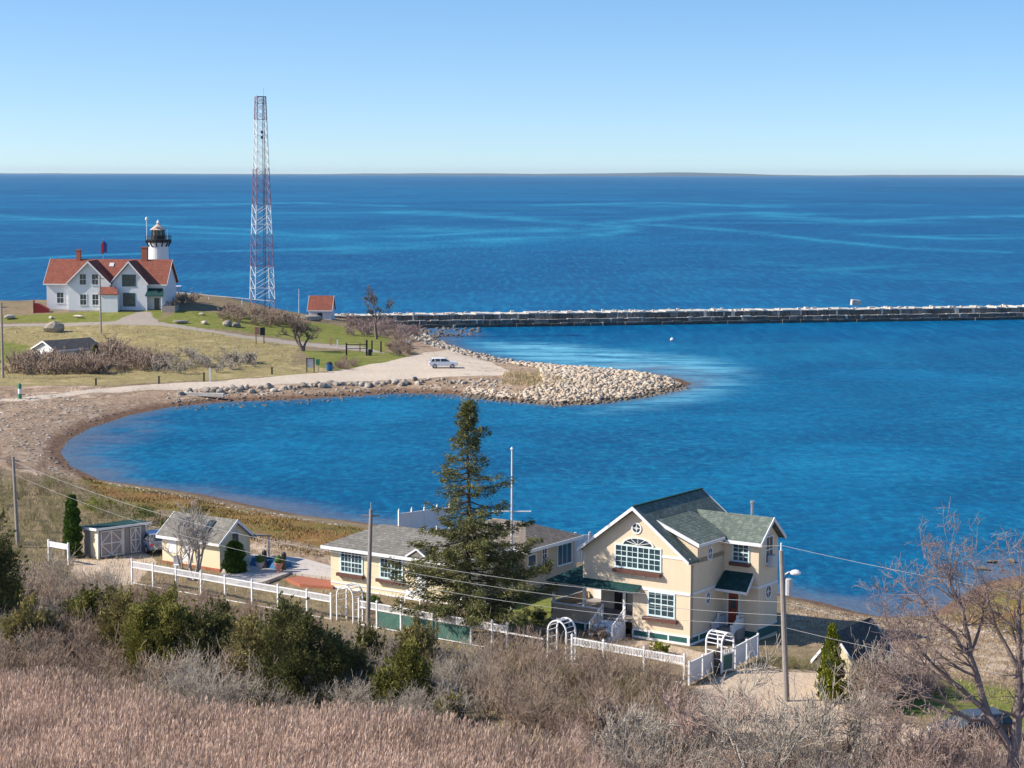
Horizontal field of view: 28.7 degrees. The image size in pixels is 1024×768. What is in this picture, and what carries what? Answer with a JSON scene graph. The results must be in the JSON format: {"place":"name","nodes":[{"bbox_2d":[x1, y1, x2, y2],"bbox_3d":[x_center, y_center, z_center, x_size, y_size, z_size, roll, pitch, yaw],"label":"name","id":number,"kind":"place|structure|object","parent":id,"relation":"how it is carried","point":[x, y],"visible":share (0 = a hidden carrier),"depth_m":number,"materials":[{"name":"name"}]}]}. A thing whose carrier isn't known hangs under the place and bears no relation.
{"place":"outdoors","nodes":[
{"label":"outdoors","id":0,"kind":"place"},
{"bbox_2d":[0,174,1023,617],"bbox_3d":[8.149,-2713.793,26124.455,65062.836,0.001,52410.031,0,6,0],"label":"water","id":1,"kind":"structure","parent":0,"point":[864,444],"depth_m":388.43,"materials":[{"name":"liquid"}]},
{"bbox_2d":[0,293,1023,767],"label":"ground","id":2,"kind":"structure","parent":0,"point":[136,391],"depth_m":240.49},
{"bbox_2d":[7,456,19,545],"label":"utility pole","id":3,"kind":"object","parent":2,"relation":"on","point":[15,502],"visible":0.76,"depth_m":165.85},
{"bbox_2d":[0,507,33,628],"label":"cedar bush","id":4,"kind":"object","parent":2,"relation":"on","point":[5,566],"visible":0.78,"depth_m":133.00,"materials":[{"name":"green plant"}]},
{"bbox_2d":[0,592,70,657],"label":"cedar bush","id":5,"kind":"object","parent":2,"relation":"on","point":[18,618],"visible":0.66,"depth_m":128.24,"materials":[{"name":"green plant"}]},
{"bbox_2d":[0,450,76,495],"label":"thicket","id":6,"kind":"object","parent":2,"relation":"on","point":[42,465],"visible":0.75,"depth_m":205.57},
{"bbox_2d":[43,321,63,332],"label":"boulder","id":7,"kind":"object","parent":2,"relation":"on","point":[54,327],"visible":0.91,"depth_m":363.17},
{"bbox_2d":[0,345,116,374],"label":"thicket","id":8,"kind":"object","parent":2,"relation":"on","point":[28,360],"visible":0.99,"depth_m":312.26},
{"bbox_2d":[31,337,99,355],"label":"garden shed","id":9,"kind":"structure","parent":2,"relation":"on","point":[71,345],"depth_m":330.07,"materials":[{"name":"grey"}]},
{"bbox_2d":[0,541,131,667],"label":"thicket","id":10,"kind":"object","parent":2,"relation":"on","point":[65,582],"visible":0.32,"depth_m":145.18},
{"bbox_2d":[0,470,133,569],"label":"thicket","id":11,"kind":"object","parent":2,"relation":"on","point":[8,497],"visible":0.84,"depth_m":181.64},
{"bbox_2d":[62,494,83,555],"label":"arborvitae","id":12,"kind":"object","parent":2,"relation":"on","point":[72,530],"visible":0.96,"depth_m":161.88,"materials":[{"name":"green plant"}]},
{"bbox_2d":[17,615,150,695],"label":"thicket","id":13,"kind":"object","parent":2,"relation":"on","point":[119,668],"visible":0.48,"depth_m":122.56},
{"bbox_2d":[57,580,110,636],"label":"cedar bush","id":14,"kind":"object","parent":2,"relation":"on","point":[88,598],"visible":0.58,"depth_m":132.40,"materials":[{"name":"green plant"}]},
{"bbox_2d":[43,247,178,312],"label":"keepers house","id":15,"kind":"structure","parent":2,"relation":"on","point":[144,282],"depth_m":386.16,"materials":[{"name":"white"}]},
{"bbox_2d":[88,583,134,635],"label":"cedar bush","id":16,"kind":"object","parent":2,"relation":"on","point":[109,589],"visible":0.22,"depth_m":133.16,"materials":[{"name":"green plant"}]},
{"bbox_2d":[87,584,143,663],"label":"cedar bush","id":17,"kind":"object","parent":2,"relation":"on","point":[109,625],"visible":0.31,"depth_m":126.94,"materials":[{"name":"green plant"}]},
{"bbox_2d":[81,519,151,558],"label":"garden shed","id":18,"kind":"structure","parent":2,"relation":"on","point":[108,539],"depth_m":162.84,"materials":[{"name":"white paint"}]},
{"bbox_2d":[100,529,122,556],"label":"barn door","id":19,"kind":"structure","parent":18,"relation":"in","point":[111,541],"depth_m":162.30,"materials":[{"name":"white paint"}]},
{"bbox_2d":[130,526,140,552],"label":"barn door","id":20,"kind":"structure","parent":18,"relation":"in","point":[135,532],"depth_m":163.79,"materials":[{"name":"white paint"}]},
{"bbox_2d":[75,332,178,371],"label":"thicket","id":21,"kind":"object","parent":2,"relation":"on","point":[115,350],"visible":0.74,"depth_m":321.82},
{"bbox_2d":[123,499,168,519],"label":"garden bush","id":22,"kind":"object","parent":2,"relation":"on","point":[147,514],"visible":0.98,"depth_m":178.40,"materials":[{"name":"green plant"}]},
{"bbox_2d":[1,327,299,378],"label":"meadow grass","id":23,"kind":"structure","parent":2,"relation":"on","point":[155,371],"depth_m":346.31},
{"bbox_2d":[143,529,161,553],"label":"parked car","id":24,"kind":"object","parent":2,"relation":"on","point":[148,547],"visible":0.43,"depth_m":163.48,"materials":[{"name":"grey paint"}]},
{"bbox_2d":[103,580,202,682],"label":"cedar bush","id":25,"kind":"object","parent":2,"relation":"on","point":[152,620],"visible":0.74,"depth_m":123.05,"materials":[{"name":"green plant"}]},
{"bbox_2d":[145,217,171,258],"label":"lighthouse","id":26,"kind":"object","parent":2,"relation":"on","point":[158,244],"visible":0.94,"depth_m":415.85,"materials":[{"name":"white metal"}]},
{"bbox_2d":[0,549,347,698],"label":"thicket","id":27,"kind":"object","parent":2,"relation":"on","point":[6,659],"visible":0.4,"depth_m":126.00,"materials":[{"name":"plant"}]},
{"bbox_2d":[143,499,219,580],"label":"bare tree","id":28,"kind":"object","parent":2,"relation":"on","point":[193,540],"visible":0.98,"depth_m":153.16,"materials":[{"name":"grey plant"}]},
{"bbox_2d":[166,288,203,307],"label":"thicket","id":29,"kind":"object","parent":2,"relation":"on","point":[182,299],"visible":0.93,"depth_m":395.24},
{"bbox_2d":[145,345,257,373],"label":"thicket","id":30,"kind":"object","parent":2,"relation":"on","point":[168,362],"visible":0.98,"depth_m":320.84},
{"bbox_2d":[171,604,242,682],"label":"cedar bush","id":31,"kind":"object","parent":2,"relation":"on","point":[209,620],"visible":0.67,"depth_m":122.49,"materials":[{"name":"green plant"}]},
{"bbox_2d":[156,511,271,571],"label":"cottage","id":32,"kind":"structure","parent":2,"relation":"on","point":[213,556],"depth_m":158.15,"materials":[{"name":"wood"}]},
{"bbox_2d":[201,595,232,616],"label":"cedar bush","id":33,"kind":"object","parent":2,"relation":"on","point":[222,604],"visible":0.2,"depth_m":136.96,"materials":[{"name":"green plant"}]},
{"bbox_2d":[81,476,365,556],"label":"marsh grass","id":34,"kind":"structure","parent":2,"relation":"on","point":[254,523],"depth_m":183.27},
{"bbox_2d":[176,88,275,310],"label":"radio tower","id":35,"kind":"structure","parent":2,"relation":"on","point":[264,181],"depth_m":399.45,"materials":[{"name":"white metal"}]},
{"bbox_2d":[127,574,329,638],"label":"thicket","id":36,"kind":"object","parent":2,"relation":"on","point":[248,606],"visible":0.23,"depth_m":142.07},
{"bbox_2d":[130,558,332,619],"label":"garden fence","id":37,"kind":"object","parent":2,"relation":"on","point":[153,568],"visible":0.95,"depth_m":145.53,"materials":[{"name":"white paint"}]},
{"bbox_2d":[220,539,247,573],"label":"arborvitae","id":38,"kind":"object","parent":2,"relation":"on","point":[233,562],"visible":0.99,"depth_m":154.82,"materials":[{"name":"green plant"}]},
{"bbox_2d":[132,613,363,715],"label":"thicket","id":39,"kind":"object","parent":2,"relation":"on","point":[192,683],"visible":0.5,"depth_m":117.03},
{"bbox_2d":[221,606,278,693],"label":"cedar bush","id":40,"kind":"object","parent":2,"relation":"on","point":[242,634],"visible":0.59,"depth_m":119.42,"materials":[{"name":"green plant"}]},
{"bbox_2d":[216,300,310,327],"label":"thicket","id":41,"kind":"object","parent":2,"relation":"on","point":[270,316],"visible":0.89,"depth_m":382.73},
{"bbox_2d":[219,554,330,584],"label":"patio","id":42,"kind":"structure","parent":2,"relation":"on","point":[270,575],"depth_m":155.27,"materials":[{"name":"concrete"}]},
{"bbox_2d":[245,590,323,705],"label":"cedar bush","id":43,"kind":"object","parent":2,"relation":"on","point":[287,614],"visible":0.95,"depth_m":117.30,"materials":[{"name":"green plant"}]},
{"bbox_2d":[275,313,320,350],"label":"bare tree","id":44,"kind":"object","parent":2,"relation":"on","point":[297,329],"visible":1,"depth_m":344.12,"materials":[{"name":"brown plant"}]},
{"bbox_2d":[0,664,614,767],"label":"reeds","id":45,"kind":"object","parent":2,"relation":"on","point":[69,721],"visible":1,"depth_m":105.09,"materials":[{"name":"plant"}]},
{"bbox_2d":[286,576,332,588],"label":"brick path","id":46,"kind":"structure","parent":2,"relation":"on","point":[303,581],"depth_m":151.47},
{"bbox_2d":[307,295,335,319],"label":"fog signal hut","id":47,"kind":"object","parent":2,"relation":"on","point":[324,307],"visible":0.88,"depth_m":407.63,"materials":[{"name":"red"}]},
{"bbox_2d":[291,617,368,702],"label":"cedar bush","id":48,"kind":"object","parent":2,"relation":"on","point":[336,654],"visible":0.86,"depth_m":117.36,"materials":[{"name":"green plant"}]},
{"bbox_2d":[333,355,358,369],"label":"thicket","id":49,"kind":"object","parent":2,"relation":"on","point":[339,364],"visible":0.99,"depth_m":324.49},
{"bbox_2d":[0,476,698,722],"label":"dry grass","id":50,"kind":"structure","parent":2,"relation":"on","point":[30,527],"depth_m":154.91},
{"bbox_2d":[336,583,363,622],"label":"garden arch","id":51,"kind":"structure","parent":2,"relation":"on","point":[353,597],"depth_m":139.16,"materials":[{"name":"white paint"}]},
{"bbox_2d":[342,634,377,693],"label":"cedar bush","id":52,"kind":"object","parent":2,"relation":"on","point":[360,657],"visible":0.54,"depth_m":119.40,"materials":[{"name":"green plant"}]},
{"bbox_2d":[350,618,388,665],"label":"cedar bush","id":53,"kind":"object","parent":2,"relation":"on","point":[370,636],"visible":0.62,"depth_m":125.84,"materials":[{"name":"green plant"}]},
{"bbox_2d":[361,502,379,629],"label":"utility pole","id":54,"kind":"object","parent":2,"relation":"on","point":[368,590],"visible":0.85,"depth_m":132.93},
{"bbox_2d":[362,285,394,338],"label":"bare tree","id":55,"kind":"object","parent":2,"relation":"on","point":[372,299],"visible":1,"depth_m":373.37,"materials":[{"name":"brown plant"}]},
{"bbox_2d":[343,311,426,340],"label":"thicket","id":56,"kind":"object","parent":2,"relation":"on","point":[362,326],"visible":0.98,"depth_m":388.06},
{"bbox_2d":[363,662,408,709],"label":"cedar bush","id":57,"kind":"object","parent":2,"relation":"on","point":[383,684],"visible":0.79,"depth_m":116.44,"materials":[{"name":"green plant"}]},
{"bbox_2d":[384,335,414,355],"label":"thicket","id":58,"kind":"object","parent":2,"relation":"on","point":[396,347],"visible":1,"depth_m":349.21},
{"bbox_2d":[382,634,442,703],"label":"cedar bush","id":59,"kind":"object","parent":2,"relation":"on","point":[408,663],"visible":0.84,"depth_m":116.89,"materials":[{"name":"green plant"}]},
{"bbox_2d":[320,524,510,605],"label":"cottage","id":60,"kind":"structure","parent":2,"relation":"on","point":[388,541],"depth_m":148.45,"materials":[{"name":"grey"}]},
{"bbox_2d":[339,551,363,575],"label":"window","id":61,"kind":"structure","parent":60,"relation":"in","point":[351,563],"depth_m":149.24,"materials":[{"name":"white glass"}]},
{"bbox_2d":[379,557,402,580],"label":"window","id":62,"kind":"structure","parent":60,"relation":"in","point":[382,574],"depth_m":147.38,"materials":[{"name":"white glass"}]},
{"bbox_2d":[395,611,441,666],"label":"cedar bush","id":63,"kind":"object","parent":2,"relation":"on","point":[424,637],"visible":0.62,"depth_m":124.57,"materials":[{"name":"green plant"}]},
{"bbox_2d":[326,613,511,726],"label":"thicket","id":64,"kind":"object","parent":2,"relation":"on","point":[442,676],"visible":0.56,"depth_m":118.07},
{"bbox_2d":[398,502,450,529],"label":"deck railing","id":65,"kind":"object","parent":2,"relation":"on","point":[419,519],"visible":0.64,"depth_m":180.12,"materials":[{"name":"white paint"}]},
{"bbox_2d":[357,597,508,649],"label":"garden fence","id":66,"kind":"object","parent":2,"relation":"on","point":[393,621],"visible":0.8,"depth_m":134.11,"materials":[{"name":"white paint"}]},
{"bbox_2d":[428,357,457,368],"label":"parked car","id":67,"kind":"object","parent":2,"relation":"on","point":[434,363],"visible":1,"depth_m":323.96,"materials":[{"name":"white paint"}]},
{"bbox_2d":[431,687,467,724],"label":"cedar bush","id":68,"kind":"object","parent":2,"relation":"on","point":[452,695],"visible":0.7,"depth_m":113.16,"materials":[{"name":"green plant"}]},
{"bbox_2d":[381,398,561,628],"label":"spruce tree","id":69,"kind":"object","parent":2,"relation":"on","point":[479,547],"visible":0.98,"depth_m":134.33,"materials":[{"name":"green plant"}]},
{"bbox_2d":[0,325,1015,640],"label":"shore rubble","id":70,"kind":"object","parent":2,"relation":"on","point":[436,341],"visible":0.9,"depth_m":291.60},
{"bbox_2d":[493,447,530,618],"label":"flagpole","id":71,"kind":"object","parent":2,"relation":"on","point":[511,511],"visible":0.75,"depth_m":139.12,"materials":[{"name":"white metal"}]},
{"bbox_2d":[473,518,583,592],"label":"cottage","id":72,"kind":"structure","parent":2,"relation":"on","point":[557,546],"depth_m":151.70,"materials":[{"name":"beige"}]},
{"bbox_2d":[557,542,572,566],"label":"window","id":73,"kind":"structure","parent":72,"relation":"in","point":[564,551],"depth_m":153.19,"materials":[{"name":"blue glass"}]},
{"bbox_2d":[500,369,571,386],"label":"spit grass","id":74,"kind":"structure","parent":2,"relation":"on","point":[529,378],"depth_m":306.32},
{"bbox_2d":[547,617,575,658],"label":"garden arch","id":75,"kind":"structure","parent":2,"relation":"on","point":[562,623],"depth_m":128.27,"materials":[{"name":"white paint"}]},
{"bbox_2d":[457,361,687,405],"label":"riprap","id":76,"kind":"object","parent":2,"relation":"on","point":[604,388],"visible":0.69,"depth_m":302.00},
{"bbox_2d":[491,637,677,728],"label":"thicket","id":77,"kind":"object","parent":2,"relation":"on","point":[575,701],"visible":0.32,"depth_m":117.27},
{"bbox_2d":[456,609,718,754],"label":"thicket","id":78,"kind":"object","parent":2,"relation":"on","point":[509,698],"visible":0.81,"depth_m":116.75,"materials":[{"name":"plant"}]},
{"bbox_2d":[586,626,610,640],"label":"garden bush","id":79,"kind":"object","parent":2,"relation":"on","point":[597,632],"visible":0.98,"depth_m":133.57,"materials":[{"name":"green plant"}]},
{"bbox_2d":[578,687,624,745],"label":"bare tree","id":80,"kind":"object","parent":2,"relation":"on","point":[594,720],"visible":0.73,"depth_m":108.75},
{"bbox_2d":[570,633,685,684],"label":"garden fence","id":81,"kind":"object","parent":2,"relation":"on","point":[632,648],"visible":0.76,"depth_m":124.47,"materials":[{"name":"white paint"}]},
{"bbox_2d":[588,700,680,765],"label":"bare tree","id":82,"kind":"object","parent":2,"relation":"on","point":[610,736],"visible":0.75,"depth_m":103.05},
{"bbox_2d":[606,635,691,664],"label":"thicket","id":83,"kind":"object","parent":2,"relation":"on","point":[628,644],"visible":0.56,"depth_m":131.06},
{"bbox_2d":[546,488,786,645],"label":"house","id":84,"kind":"structure","parent":2,"relation":"on","point":[673,546],"depth_m":134.84,"materials":[{"name":"beige"}]},
{"bbox_2d":[614,543,661,572],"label":"window","id":85,"kind":"structure","parent":84,"relation":"in","point":[634,557],"depth_m":134.21,"materials":[{"name":"white glass"}]},
{"bbox_2d":[647,590,674,618],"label":"window","id":86,"kind":"structure","parent":84,"relation":"in","point":[661,600],"depth_m":133.49,"materials":[{"name":"white glass"}]},
{"bbox_2d":[728,593,737,625],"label":"door","id":87,"kind":"structure","parent":84,"relation":"in","point":[732,604],"depth_m":135.69,"materials":[{"name":"red wood"}]},
{"bbox_2d":[731,544,749,562],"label":"window","id":88,"kind":"structure","parent":84,"relation":"in","point":[740,553],"depth_m":134.99,"materials":[{"name":"white glass"}]},
{"bbox_2d":[335,304,1023,327],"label":"breakwater","id":89,"kind":"object","parent":2,"relation":"on","point":[603,317],"visible":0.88,"depth_m":443.75,"materials":[{"name":"stone"}]},
{"bbox_2d":[688,651,713,685],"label":"board fence","id":90,"kind":"object","parent":2,"relation":"on","point":[703,664],"visible":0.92,"depth_m":123.59,"materials":[{"name":"white paint"}]},
{"bbox_2d":[653,683,758,754],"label":"bare tree","id":91,"kind":"object","parent":2,"relation":"on","point":[667,697],"visible":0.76,"depth_m":105.34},
{"bbox_2d":[705,629,734,674],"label":"garden arch","id":92,"kind":"structure","parent":2,"relation":"on","point":[727,661],"depth_m":125.20,"materials":[{"name":"white paint"}]},
{"bbox_2d":[542,736,898,767],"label":"tall grass","id":93,"kind":"structure","parent":2,"relation":"on","point":[792,766],"depth_m":103.53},
{"bbox_2d":[577,688,897,767],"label":"thicket","id":94,"kind":"object","parent":2,"relation":"on","point":[765,761],"visible":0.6,"depth_m":102.57,"materials":[{"name":"plant"}]},
{"bbox_2d":[734,633,758,668],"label":"board fence","id":95,"kind":"object","parent":2,"relation":"on","point":[742,650],"visible":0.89,"depth_m":127.88,"materials":[{"name":"white paint"}]},
{"bbox_2d":[680,634,856,767],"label":"bare tree","id":96,"kind":"object","parent":2,"relation":"on","point":[781,713],"visible":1,"depth_m":99.99,"materials":[{"name":"plant"}]},
{"bbox_2d":[681,682,879,735],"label":"thicket","id":97,"kind":"object","parent":2,"relation":"on","point":[756,701],"visible":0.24,"depth_m":113.65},
{"bbox_2d":[542,701,1023,767],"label":"thicket","id":98,"kind":"object","parent":2,"relation":"on","point":[574,739],"visible":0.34,"depth_m":103.15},
{"bbox_2d":[754,652,816,671],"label":"thicket","id":99,"kind":"object","parent":2,"relation":"on","point":[792,663],"visible":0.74,"depth_m":126.51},
{"bbox_2d":[779,543,800,701],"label":"utility pole","id":100,"kind":"object","parent":2,"relation":"on","point":[786,586],"visible":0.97,"depth_m":117.96,"materials":[{"name":"wood"}]},
{"bbox_2d":[814,622,847,702],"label":"arborvitae","id":101,"kind":"object","parent":2,"relation":"on","point":[824,669],"visible":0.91,"depth_m":118.05,"materials":[{"name":"green plant"}]},
{"bbox_2d":[791,676,902,767],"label":"bare tree","id":102,"kind":"object","parent":2,"relation":"on","point":[857,730],"visible":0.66,"depth_m":103.78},
{"bbox_2d":[811,616,893,696],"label":"outbuilding","id":103,"kind":"structure","parent":2,"relation":"on","point":[859,631],"depth_m":120.83,"materials":[{"name":"grey"}]},
{"bbox_2d":[839,628,918,708],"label":"thicket","id":104,"kind":"object","parent":2,"relation":"on","point":[870,666],"visible":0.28,"depth_m":117.60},
{"bbox_2d":[846,655,911,706],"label":"bare tree","id":105,"kind":"object","parent":2,"relation":"on","point":[862,678],"visible":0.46,"depth_m":115.87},
{"bbox_2d":[790,601,1023,710],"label":"shore grass","id":106,"kind":"structure","parent":2,"relation":"on","point":[987,669],"depth_m":136.77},
{"bbox_2d":[873,695,965,767],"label":"bush","id":107,"kind":"object","parent":2,"relation":"on","point":[941,737],"visible":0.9,"depth_m":100.98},
{"bbox_2d":[827,496,1023,767],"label":"bare tree","id":108,"kind":"object","parent":2,"relation":"on","point":[989,718],"visible":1,"depth_m":99.33,"materials":[{"name":"grey plant"}]},
{"bbox_2d":[904,658,950,697],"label":"thicket","id":109,"kind":"object","parent":2,"relation":"on","point":[930,684],"visible":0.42,"depth_m":120.23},
{"bbox_2d":[850,695,1023,767],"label":"thicket","id":110,"kind":"object","parent":2,"relation":"on","point":[891,763],"visible":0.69,"depth_m":101.42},
{"bbox_2d":[927,707,1012,745],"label":"parked car","id":111,"kind":"object","parent":2,"relation":"on","point":[1006,723],"visible":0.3,"depth_m":109.76,"materials":[{"name":"paint"}]},
{"bbox_2d":[0,172,1023,176],"bbox_3d":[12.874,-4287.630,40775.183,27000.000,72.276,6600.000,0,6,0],"label":"hills","id":112,"kind":"structure","parent":0,"point":[664,174],"depth_m":38228.35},
{"bbox_2d":[0,0,1023,174],"label":"sky","id":113,"kind":"structure","parent":0,"point":[767,87],"materials":[{"name":"blue"}]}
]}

